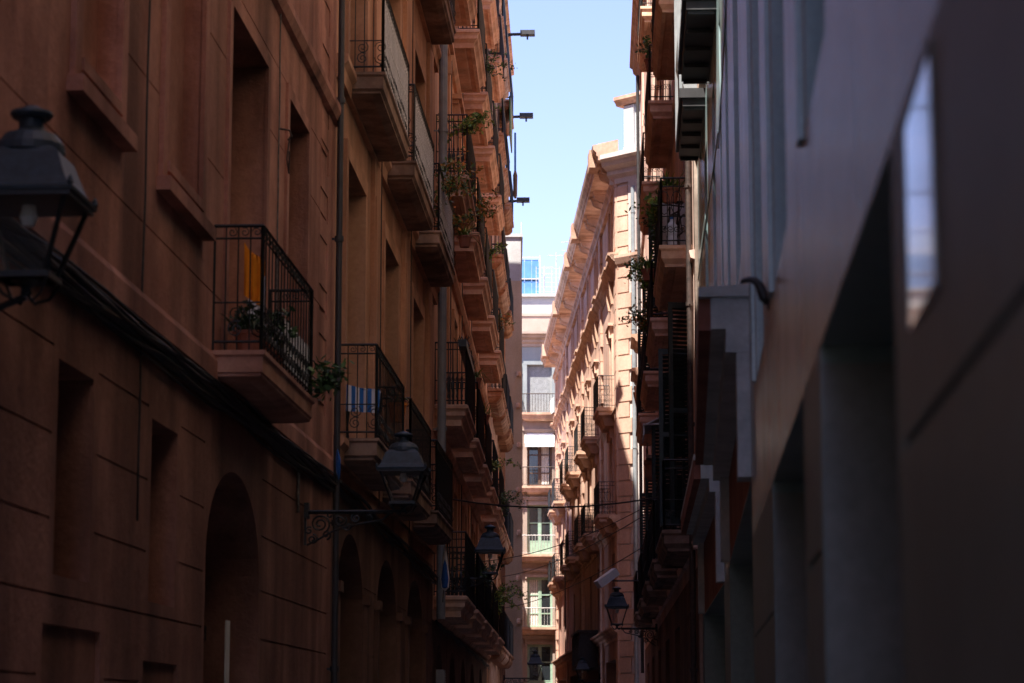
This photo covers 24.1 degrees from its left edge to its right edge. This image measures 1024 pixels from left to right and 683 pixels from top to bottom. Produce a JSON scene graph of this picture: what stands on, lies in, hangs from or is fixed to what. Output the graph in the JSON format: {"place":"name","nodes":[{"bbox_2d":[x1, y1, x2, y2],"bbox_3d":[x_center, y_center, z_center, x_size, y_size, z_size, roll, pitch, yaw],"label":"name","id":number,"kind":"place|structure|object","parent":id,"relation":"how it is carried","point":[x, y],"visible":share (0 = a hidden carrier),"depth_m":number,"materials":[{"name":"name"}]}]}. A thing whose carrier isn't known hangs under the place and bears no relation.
{"place":"outdoors","nodes":[
{"label":"outdoors","id":0,"kind":"place"},
{"bbox_2d":[329,0,455,682],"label":"brown building","id":1,"kind":"structure","parent":0,"point":[385,593],"depth_m":31.96,"materials":[{"name":"paint"}]},
{"bbox_2d":[346,385,380,412],"bbox_3d":[-1.656,0.639,26.772,0.380,0.326,0.046,0,-9,2],"label":"striped towel","id":2,"kind":"object","parent":1,"relation":"hanging from","point":[352,394],"visible":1,"depth_m":26.77,"materials":[{"name":"blue fabric"}]},
{"bbox_2d":[346,392,382,438],"bbox_3d":[-1.686,0.863,27.226,0.400,0.627,0.370,0,-9,2],"label":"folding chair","id":3,"kind":"object","parent":1,"relation":"on","point":[348,420],"visible":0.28,"depth_m":27.24,"materials":[{"name":"brown wood"}]},
{"bbox_2d":[379,162,382,505],"bbox_3d":[-1.681,-2.223,31.029,0.017,8.700,0.049,0,-9,0],"label":"wall cable","id":4,"kind":"object","parent":1,"relation":"attached to","point":[381,267],"depth_m":30.82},
{"bbox_2d":[340,480,438,584],"bbox_3d":[-1.584,2.779,33.222,0.136,0.382,14.714,0,-9,2],"label":"cable bundle","id":5,"kind":"object","parent":1,"relation":"attached to","point":[380,530],"visible":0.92,"depth_m":31.50,"materials":[{"name":"black rubber"}]},
{"bbox_2d":[384,0,407,134],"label":"privacy screen","id":6,"kind":"object","parent":1,"relation":"attached to","point":[404,73],"visible":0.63,"depth_m":29.45,"materials":[{"name":"grey fabric"}]},
{"bbox_2d":[385,387,412,422],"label":"potted plant","id":7,"kind":"object","parent":1,"relation":"on","point":[405,405],"visible":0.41,"depth_m":30.16,"materials":[{"name":"green plant"}]},
{"bbox_2d":[409,0,413,533],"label":"wall cable","id":8,"kind":"object","parent":1,"relation":"attached to","point":[411,231],"depth_m":35.54,"materials":[{"name":"black rubber"}]},
{"bbox_2d":[415,105,432,206],"bbox_3d":[-1.235,-2.640,33.862,0.014,0.930,3.300,0,-9,2],"label":"privacy screen","id":9,"kind":"object","parent":1,"relation":"attached to","point":[421,136],"visible":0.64,"depth_m":33.65,"materials":[{"name":"grey fabric"}]},
{"bbox_2d":[440,543,449,601],"bbox_3d":[-1.082,3.725,38.781,0.146,0.977,0.154,0,-9,2],"label":"parasol","id":10,"kind":"object","parent":1,"relation":"on","point":[445,578],"visible":1,"depth_m":38.73,"materials":[{"name":"blue fabric"}]},
{"bbox_2d":[440,178,453,263],"bbox_3d":[-1.047,-1.929,38.356,0.014,0.930,3.300,0,-9,2],"label":"privacy screen","id":11,"kind":"object","parent":1,"relation":"attached to","point":[450,236],"visible":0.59,"depth_m":38.54,"materials":[{"name":"fabric"}]},
{"bbox_2d":[434,146,484,204],"bbox_3d":[-0.843,-2.604,37.382,0.917,0.836,1.520,-3,-9,17],"label":"potted plant","id":12,"kind":"object","parent":1,"relation":"on","point":[450,184],"visible":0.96,"depth_m":37.38,"materials":[{"name":"green plant"}]},
{"bbox_2d":[434,188,486,230],"bbox_3d":[-1.075,-2.135,40.033,0.870,0.702,1.273,-8,-12,41],"label":"potted plant","id":13,"kind":"object","parent":1,"relation":"on","point":[458,221],"visible":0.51,"depth_m":39.93,"materials":[{"name":"green plant"}]},
{"bbox_2d":[487,0,513,682],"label":"worn brick building","id":14,"kind":"structure","parent":0,"point":[499,398],"depth_m":75.14,"materials":[{"name":"brown brick"}]},
{"bbox_2d":[509,96,512,152],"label":"sun blind","id":15,"kind":"object","parent":14,"relation":"hanging from","point":[510,117],"visible":1,"depth_m":79.01,"materials":[{"name":"fabric"}]},
{"bbox_2d":[513,133,516,198],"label":"rolled blind","id":16,"kind":"object","parent":14,"relation":"hanging from","point":[515,184],"visible":1,"depth_m":81.82,"materials":[{"name":"grey fabric"}]},
{"bbox_2d":[508,197,529,205],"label":"floodlight","id":17,"kind":"object","parent":14,"relation":"attached to","point":[522,200],"visible":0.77,"depth_m":87.22,"materials":[{"name":"metal"}]},
{"bbox_2d":[508,30,534,39],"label":"floodlight","id":18,"kind":"object","parent":14,"relation":"attached to","point":[527,33],"visible":0.77,"depth_m":77.38,"materials":[{"name":"grey metal"}]},
{"bbox_2d":[503,650,542,682],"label":"street lamp","id":19,"kind":"object","parent":14,"relation":"attached to","point":[535,659],"visible":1,"depth_m":82.63,"materials":[{"name":"black metal"}]},
{"bbox_2d":[513,113,532,121],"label":"floodlight","id":20,"kind":"object","parent":14,"relation":"attached to","point":[525,116],"visible":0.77,"depth_m":83.08,"materials":[{"name":"black metal"}]},
{"bbox_2d":[505,547,641,607],"bbox_3d":[1.349,6.943,68.254,0.022,0.382,35.156,1,-9,-5],"label":"overhead cable","id":21,"kind":"object","parent":14,"relation":"attached to","point":[583,580],"visible":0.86,"depth_m":62.23,"materials":[{"name":"black rubber"}]},
{"bbox_2d":[503,514,644,576],"bbox_3d":[1.324,5.859,66.907,0.022,0.663,34.165,1,-9,-6],"label":"overhead cable","id":22,"kind":"object","parent":14,"relation":"attached to","point":[584,548],"visible":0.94,"depth_m":60.90,"materials":[{"name":"black rubber"}]},
{"bbox_2d":[522,294,555,682],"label":"pink end building","id":23,"kind":"structure","parent":0,"point":[538,526],"depth_m":130.33,"materials":[{"name":"paint"}]},
{"bbox_2d":[522,255,540,293],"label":"window","id":24,"kind":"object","parent":23,"relation":"on","point":[535,264],"visible":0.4,"depth_m":139.83,"materials":[{"name":"paint"}]},
{"bbox_2d":[527,577,551,626],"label":"balcony door","id":25,"kind":"structure","parent":23,"relation":"in","point":[537,587],"depth_m":129.63,"materials":[{"name":"green paint"}]},
{"bbox_2d":[527,505,551,553],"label":"balcony door","id":26,"kind":"structure","parent":23,"relation":"in","point":[538,521],"depth_m":130.27,"materials":[{"name":"green paint"}]},
{"bbox_2d":[527,447,551,485],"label":"balcony door","id":27,"kind":"structure","parent":23,"relation":"in","point":[536,456],"depth_m":130.78,"materials":[{"name":"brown wood"}]},
{"bbox_2d":[527,365,551,411],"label":"balcony door","id":28,"kind":"structure","parent":23,"relation":"in","point":[539,377],"depth_m":131.45,"materials":[{"name":"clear glass"}]},
{"bbox_2d":[527,645,552,682],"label":"balcony door","id":29,"kind":"structure","parent":23,"relation":"in","point":[545,652],"depth_m":129.10,"materials":[{"name":"green paint"}]},
{"bbox_2d":[541,266,552,293],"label":"antenna","id":30,"kind":"object","parent":23,"relation":"on","point":[544,276],"visible":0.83,"depth_m":140.31,"materials":[{"name":"paint"}]},
{"bbox_2d":[536,267,561,293],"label":"rooftop fence","id":31,"kind":"object","parent":23,"relation":"on","point":[551,268],"visible":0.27,"depth_m":138.49,"materials":[{"name":"metal"}]},
{"bbox_2d":[550,397,553,413],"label":"white cloth","id":32,"kind":"object","parent":23,"relation":"hanging from","point":[552,406],"visible":1,"depth_m":130.33,"materials":[{"name":"white fabric"}]},
{"bbox_2d":[548,252,563,290],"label":"antenna","id":33,"kind":"object","parent":23,"relation":"on","point":[556,255],"visible":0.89,"depth_m":141.45,"materials":[{"name":"paint"}]},
{"bbox_2d":[505,0,635,293],"label":"sky","id":34,"kind":"structure","parent":0,"point":[568,75],"materials":[{"name":"blue"}]},
{"bbox_2d":[540,91,644,682],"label":"salmon corner building","id":35,"kind":"structure","parent":0,"point":[589,355],"depth_m":89.20,"materials":[{"name":"stone"}]},
{"bbox_2d":[564,570,565,631],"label":"dark sheet","id":36,"kind":"object","parent":35,"relation":"hanging from","point":[565,605],"visible":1,"depth_m":102.30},
{"bbox_2d":[575,657,597,682],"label":"street lamp","id":37,"kind":"object","parent":35,"relation":"attached to","point":[582,665],"visible":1,"depth_m":91.00,"materials":[{"name":"black metal"}]},
{"bbox_2d":[674,0,1023,682],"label":"grey panel building","id":38,"kind":"structure","parent":0,"point":[852,511],"depth_m":6.65,"materials":[{"name":"stone"}]},
{"bbox_2d":[740,276,768,310],"bbox_3d":[1.105,-0.219,10.872,0.145,0.154,0.060,-1,-9,4],"label":"curved wall lamp","id":39,"kind":"object","parent":38,"relation":"attached to","point":[761,290],"visible":0.93,"depth_m":10.86,"materials":[{"name":"metal"}]},
{"bbox_2d":[903,39,938,332],"bbox_3d":[0.666,-0.231,3.913,0.011,0.390,0.530,-1,-9,5],"label":"display window","id":40,"kind":"structure","parent":38,"relation":"in","point":[918,132],"depth_m":3.85,"materials":[{"name":"glass"}]},
{"label":"ground","id":41,"kind":"structure","parent":0,"visible":0},
{"bbox_2d":[0,0,344,682],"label":"terracotta building","id":42,"kind":"structure","parent":41,"relation":"on","point":[209,566],"depth_m":17.24,"materials":[{"name":"paint"}]},
{"bbox_2d":[0,105,97,310],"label":"street lamp","id":43,"kind":"object","parent":42,"relation":"attached to","point":[39,177],"visible":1,"depth_m":11.62,"materials":[{"name":"black metal"}]},
{"bbox_2d":[136,0,150,520],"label":"wall cable","id":44,"kind":"object","parent":42,"relation":"attached to","point":[142,275],"depth_m":16.00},
{"bbox_2d":[0,217,340,492],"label":"cable bundle","id":45,"kind":"object","parent":42,"relation":"attached to","point":[30,252],"visible":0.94,"depth_m":15.92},
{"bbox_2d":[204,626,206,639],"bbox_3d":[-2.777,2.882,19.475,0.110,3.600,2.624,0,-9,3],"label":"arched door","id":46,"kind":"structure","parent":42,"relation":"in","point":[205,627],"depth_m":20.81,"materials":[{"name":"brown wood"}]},
{"bbox_2d":[219,309,286,349],"bbox_3d":[-2.046,-0.094,19.076,0.685,0.434,0.679,0,-9,3],"label":"potted plant","id":47,"kind":"object","parent":42,"relation":"on","point":[243,324],"visible":0.62,"depth_m":18.99,"materials":[{"name":"green plant"}]},
{"bbox_2d":[244,242,264,305],"bbox_3d":[-2.062,-0.533,19.210,0.170,0.538,0.045,0,-9,3],"label":"orange cloth","id":48,"kind":"object","parent":42,"relation":"hanging from","point":[255,275],"visible":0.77,"depth_m":19.21,"materials":[{"name":"orange fabric"}]},
{"bbox_2d":[248,276,264,317],"bbox_3d":[-2.143,-0.409,20.159,0.140,0.484,0.045,0,-9,3],"label":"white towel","id":49,"kind":"object","parent":42,"relation":"hanging from","point":[257,307],"visible":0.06,"depth_m":20.14,"materials":[{"name":"fabric"}]},
{"bbox_2d":[229,299,295,355],"bbox_3d":[-2.044,-0.050,19.634,0.630,0.521,0.799,-6,-11,35],"label":"potted plant","id":50,"kind":"object","parent":42,"relation":"on","point":[287,314],"visible":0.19,"depth_m":19.60,"materials":[{"name":"green plant"}]},
{"bbox_2d":[250,311,298,365],"bbox_3d":[-2.006,0.024,20.177,0.390,0.545,0.487,-5,-10,28],"label":"potted plant","id":51,"kind":"object","parent":42,"relation":"on","point":[292,332],"visible":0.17,"depth_m":20.16,"materials":[{"name":"green plant"}]},
{"bbox_2d":[276,14,281,309],"bbox_3d":[-2.153,-1.708,22.140,0.017,4.501,0.053,0,-9,0],"label":"wall cable","id":52,"kind":"object","parent":42,"relation":"attached to","point":[278,150],"depth_m":22.15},
{"bbox_2d":[280,128,292,173],"bbox_3d":[-2.102,-1.778,22.296,0.122,0.432,0.075,3,-10,-21],"label":"wall hook","id":53,"kind":"object","parent":42,"relation":"attached to","point":[288,158],"depth_m":22.29,"materials":[{"name":"metal"}]},
{"bbox_2d":[284,319,309,390],"bbox_3d":[-1.856,0.132,20.715,0.015,0.419,1.500,0,-9,3],"label":"privacy screen","id":54,"kind":"object","parent":42,"relation":"attached to","point":[293,355],"visible":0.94,"depth_m":20.67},
{"bbox_2d":[296,468,299,512],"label":"wall cable","id":55,"kind":"object","parent":42,"relation":"attached to","point":[298,493],"depth_m":23.25,"materials":[{"name":"black rubber"}]},
{"bbox_2d":[308,354,354,401],"bbox_3d":[-1.684,0.336,21.464,0.616,0.431,0.413,5,-10,-31],"label":"potted plant","id":56,"kind":"object","parent":42,"relation":"on","point":[324,382],"visible":0.9,"depth_m":21.42,"materials":[{"name":"green plant"}]},
{"bbox_2d":[336,449,340,479],"bbox_3d":[-1.859,1.318,25.674,0.020,0.339,0.128,3,-10,-20],"label":"cable coil","id":57,"kind":"object","parent":42,"relation":"attached to","point":[338,466],"visible":1,"depth_m":25.65,"materials":[{"name":"blue plastic"}]},
{"bbox_2d":[304,431,430,545],"bbox_3d":[-1.430,1.446,23.632,1.226,1.131,0.510,0,-9,3],"label":"street lamp","id":58,"kind":"object","parent":42,"relation":"attached to","point":[402,459],"visible":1,"depth_m":23.57,"materials":[{"name":"black metal"}]},
{"bbox_2d":[432,0,504,682],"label":"tan building","id":59,"kind":"structure","parent":41,"relation":"on","point":[470,620],"depth_m":49.63,"materials":[{"name":"brown paint"}]},
{"bbox_2d":[436,670,445,682],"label":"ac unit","id":60,"kind":"object","parent":59,"relation":"attached to","point":[440,676],"visible":1,"depth_m":40.62,"materials":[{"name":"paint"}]},
{"bbox_2d":[449,75,451,576],"bbox_3d":[-1.173,-2.889,46.320,0.024,16.600,0.058,0,-9,0],"label":"wall cable","id":61,"kind":"object","parent":59,"relation":"attached to","point":[450,296],"depth_m":45.93,"materials":[{"name":"black rubber"}]},
{"bbox_2d":[461,26,463,530],"bbox_3d":[-1.058,-2.123,51.162,0.024,16.600,0.056,0,-9,0],"label":"wall cable","id":62,"kind":"object","parent":59,"relation":"attached to","point":[462,360],"depth_m":50.75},
{"bbox_2d":[454,335,478,374],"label":"potted plant","id":63,"kind":"object","parent":59,"relation":"on","point":[463,345],"visible":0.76,"depth_m":41.56,"materials":[{"name":"plant"}]},
{"bbox_2d":[437,105,501,144],"bbox_3d":[-0.880,-3.869,42.379,1.335,0.689,1.433,4,-10,-26],"label":"potted plant","id":64,"kind":"object","parent":59,"relation":"on","point":[472,124],"visible":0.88,"depth_m":42.34,"materials":[{"name":"green plant"}]},
{"bbox_2d":[471,20,472,540],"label":"wall cable","id":65,"kind":"object","parent":59,"relation":"attached to","point":[471,334],"depth_m":55.26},
{"bbox_2d":[454,222,493,247],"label":"potted plant","id":66,"kind":"object","parent":59,"relation":"on","point":[464,237],"visible":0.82,"depth_m":41.96,"materials":[{"name":"green plant"}]},
{"bbox_2d":[459,367,489,388],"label":"potted plant","id":67,"kind":"object","parent":59,"relation":"on","point":[478,379],"visible":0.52,"depth_m":46.63,"materials":[{"name":"green plant"}]},
{"bbox_2d":[445,525,505,595],"bbox_3d":[-0.687,3.924,42.495,1.162,1.366,0.566,0,-9,1],"label":"street lamp","id":68,"kind":"object","parent":59,"relation":"on","point":[489,543],"visible":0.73,"depth_m":42.38,"materials":[{"name":"black metal"}]},
{"bbox_2d":[454,551,505,586],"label":"potted plant","id":69,"kind":"object","parent":59,"relation":"on","point":[492,569],"visible":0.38,"depth_m":47.81,"materials":[{"name":"green plant"}]},
{"bbox_2d":[475,402,499,424],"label":"potted plant","id":70,"kind":"object","parent":59,"relation":"on","point":[488,415],"visible":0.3,"depth_m":51.46,"materials":[{"name":"green plant"}]},
{"bbox_2d":[476,189,504,223],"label":"potted plant","id":71,"kind":"object","parent":59,"relation":"on","point":[489,210],"visible":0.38,"depth_m":46.98,"materials":[{"name":"green plant"}]},
{"bbox_2d":[488,242,507,262],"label":"potted plant","id":72,"kind":"object","parent":59,"relation":"on","point":[492,250],"visible":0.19,"depth_m":53.31,"materials":[{"name":"green plant"}]},
{"bbox_2d":[485,50,515,80],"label":"potted plant","id":73,"kind":"object","parent":59,"relation":"on","point":[489,66],"visible":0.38,"depth_m":52.57,"materials":[{"name":"green plant"}]},
{"bbox_2d":[490,313,514,329],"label":"potted plant","id":74,"kind":"object","parent":59,"relation":"on","point":[502,319],"visible":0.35,"depth_m":62.33,"materials":[{"name":"green plant"}]},
{"bbox_2d":[492,458,520,471],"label":"potted plant","id":75,"kind":"object","parent":59,"relation":"on","point":[498,464],"visible":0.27,"depth_m":56.05,"materials":[{"name":"green plant"}]},
{"bbox_2d":[494,580,527,601],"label":"potted plant","id":76,"kind":"object","parent":59,"relation":"on","point":[500,591],"visible":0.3,"depth_m":56.19,"materials":[{"name":"green plant"}]},
{"bbox_2d":[498,591,526,615],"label":"potted plant","id":77,"kind":"object","parent":59,"relation":"on","point":[506,599],"visible":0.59,"depth_m":60.88,"materials":[{"name":"green plant"}]},
{"bbox_2d":[498,489,528,516],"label":"potted plant","id":78,"kind":"object","parent":59,"relation":"on","point":[504,499],"visible":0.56,"depth_m":62.24,"materials":[{"name":"green plant"}]},
{"bbox_2d":[434,495,667,507],"bbox_3d":[0.663,2.479,38.587,0.025,0.492,6.400,7,-11,-38],"label":"overhead cable","id":79,"kind":"object","parent":59,"relation":"attached to","point":[556,506],"visible":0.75,"depth_m":38.44,"materials":[{"name":"black rubber"}]},
{"bbox_2d":[483,503,651,561],"bbox_3d":[0.999,3.985,50.244,0.016,0.769,10.310,4,-10,-23],"label":"overhead cable","id":80,"kind":"object","parent":59,"relation":"attached to","point":[574,539],"visible":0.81,"depth_m":49.34,"materials":[{"name":"black rubber"}]},
{"bbox_2d":[505,234,522,682],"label":"beige building","id":81,"kind":"structure","parent":41,"relation":"on","point":[513,365],"depth_m":90.45,"materials":[{"name":"beige stone"}]},
{"bbox_2d":[629,0,703,682],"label":"pink balcony building","id":82,"kind":"structure","parent":41,"relation":"on","point":[663,373],"depth_m":39.15,"materials":[{"name":"brown paint"}]},
{"bbox_2d":[594,568,648,587],"bbox_3d":[2.581,5.369,54.418,1.469,0.457,0.387,1,-9,-6],"label":"security camera","id":83,"kind":"object","parent":82,"relation":"attached to","point":[607,577],"visible":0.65,"depth_m":54.28,"materials":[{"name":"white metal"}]},
{"bbox_2d":[605,586,657,645],"bbox_3d":[2.713,6.265,54.716,1.202,1.366,0.566,0,-9,2],"label":"street lamp","id":84,"kind":"object","parent":82,"relation":"attached to","point":[616,600],"visible":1,"depth_m":54.62,"materials":[{"name":"black metal"}]},
{"bbox_2d":[620,251,653,281],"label":"potted plant","id":85,"kind":"object","parent":82,"relation":"on","point":[645,271],"visible":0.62,"depth_m":41.84,"materials":[{"name":"green plant"}]},
{"bbox_2d":[621,255,653,291],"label":"potted plant","id":86,"kind":"object","parent":82,"relation":"on","point":[644,284],"visible":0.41,"depth_m":43.34,"materials":[{"name":"green plant"}]},
{"bbox_2d":[613,297,663,333],"bbox_3d":[2.449,-0.480,44.184,0.902,0.666,0.925,-6,-11,33],"label":"potted plant","id":87,"kind":"object","parent":82,"relation":"on","point":[642,321],"visible":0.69,"depth_m":44.13,"materials":[{"name":"green plant"}]},
{"bbox_2d":[624,190,662,224],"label":"potted plant","id":88,"kind":"object","parent":82,"relation":"on","point":[652,215],"visible":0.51,"depth_m":36.24,"materials":[{"name":"green plant"}]},
{"bbox_2d":[635,35,652,71],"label":"potted plant","id":89,"kind":"object","parent":82,"relation":"on","point":[645,42],"visible":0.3,"depth_m":41.41,"materials":[{"name":"green plant"}]},
{"bbox_2d":[636,214,654,246],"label":"potted plant","id":90,"kind":"object","parent":82,"relation":"on","point":[652,233],"visible":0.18,"depth_m":37.73,"materials":[{"name":"green plant"}]},
{"bbox_2d":[643,443,668,480],"bbox_3d":[2.567,2.108,41.795,0.560,0.612,0.800,0,-9,2],"label":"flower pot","id":91,"kind":"object","parent":82,"relation":"hanging from","point":[647,462],"visible":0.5,"depth_m":41.66,"materials":[{"name":"ceramic"}]},
{"bbox_2d":[646,170,684,203],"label":"potted plant","id":92,"kind":"object","parent":82,"relation":"attached to","point":[666,182],"visible":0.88,"depth_m":34.59,"materials":[{"name":"green plant"}]},
{"bbox_2d":[655,201,685,244],"bbox_3d":[2.373,-1.653,34.997,0.442,0.806,1.290,2,-9,-14],"label":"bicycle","id":93,"kind":"object","parent":82,"relation":"on","point":[677,211],"visible":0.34,"depth_m":34.84,"materials":[{"name":"metal"}]},
{"bbox_2d":[666,217,676,244],"bbox_3d":[2.291,-1.576,34.380,0.156,0.430,0.160,0,-9,2],"label":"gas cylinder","id":94,"kind":"object","parent":82,"relation":"on","point":[670,233],"visible":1,"depth_m":34.31,"materials":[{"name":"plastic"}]},
{"bbox_2d":[662,203,685,244],"bbox_3d":[2.394,-1.602,35.589,0.380,0.860,0.295,0,-9,2],"label":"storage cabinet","id":95,"kind":"object","parent":82,"relation":"on","point":[664,219],"visible":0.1,"depth_m":35.49,"materials":[{"name":"grey metal"}]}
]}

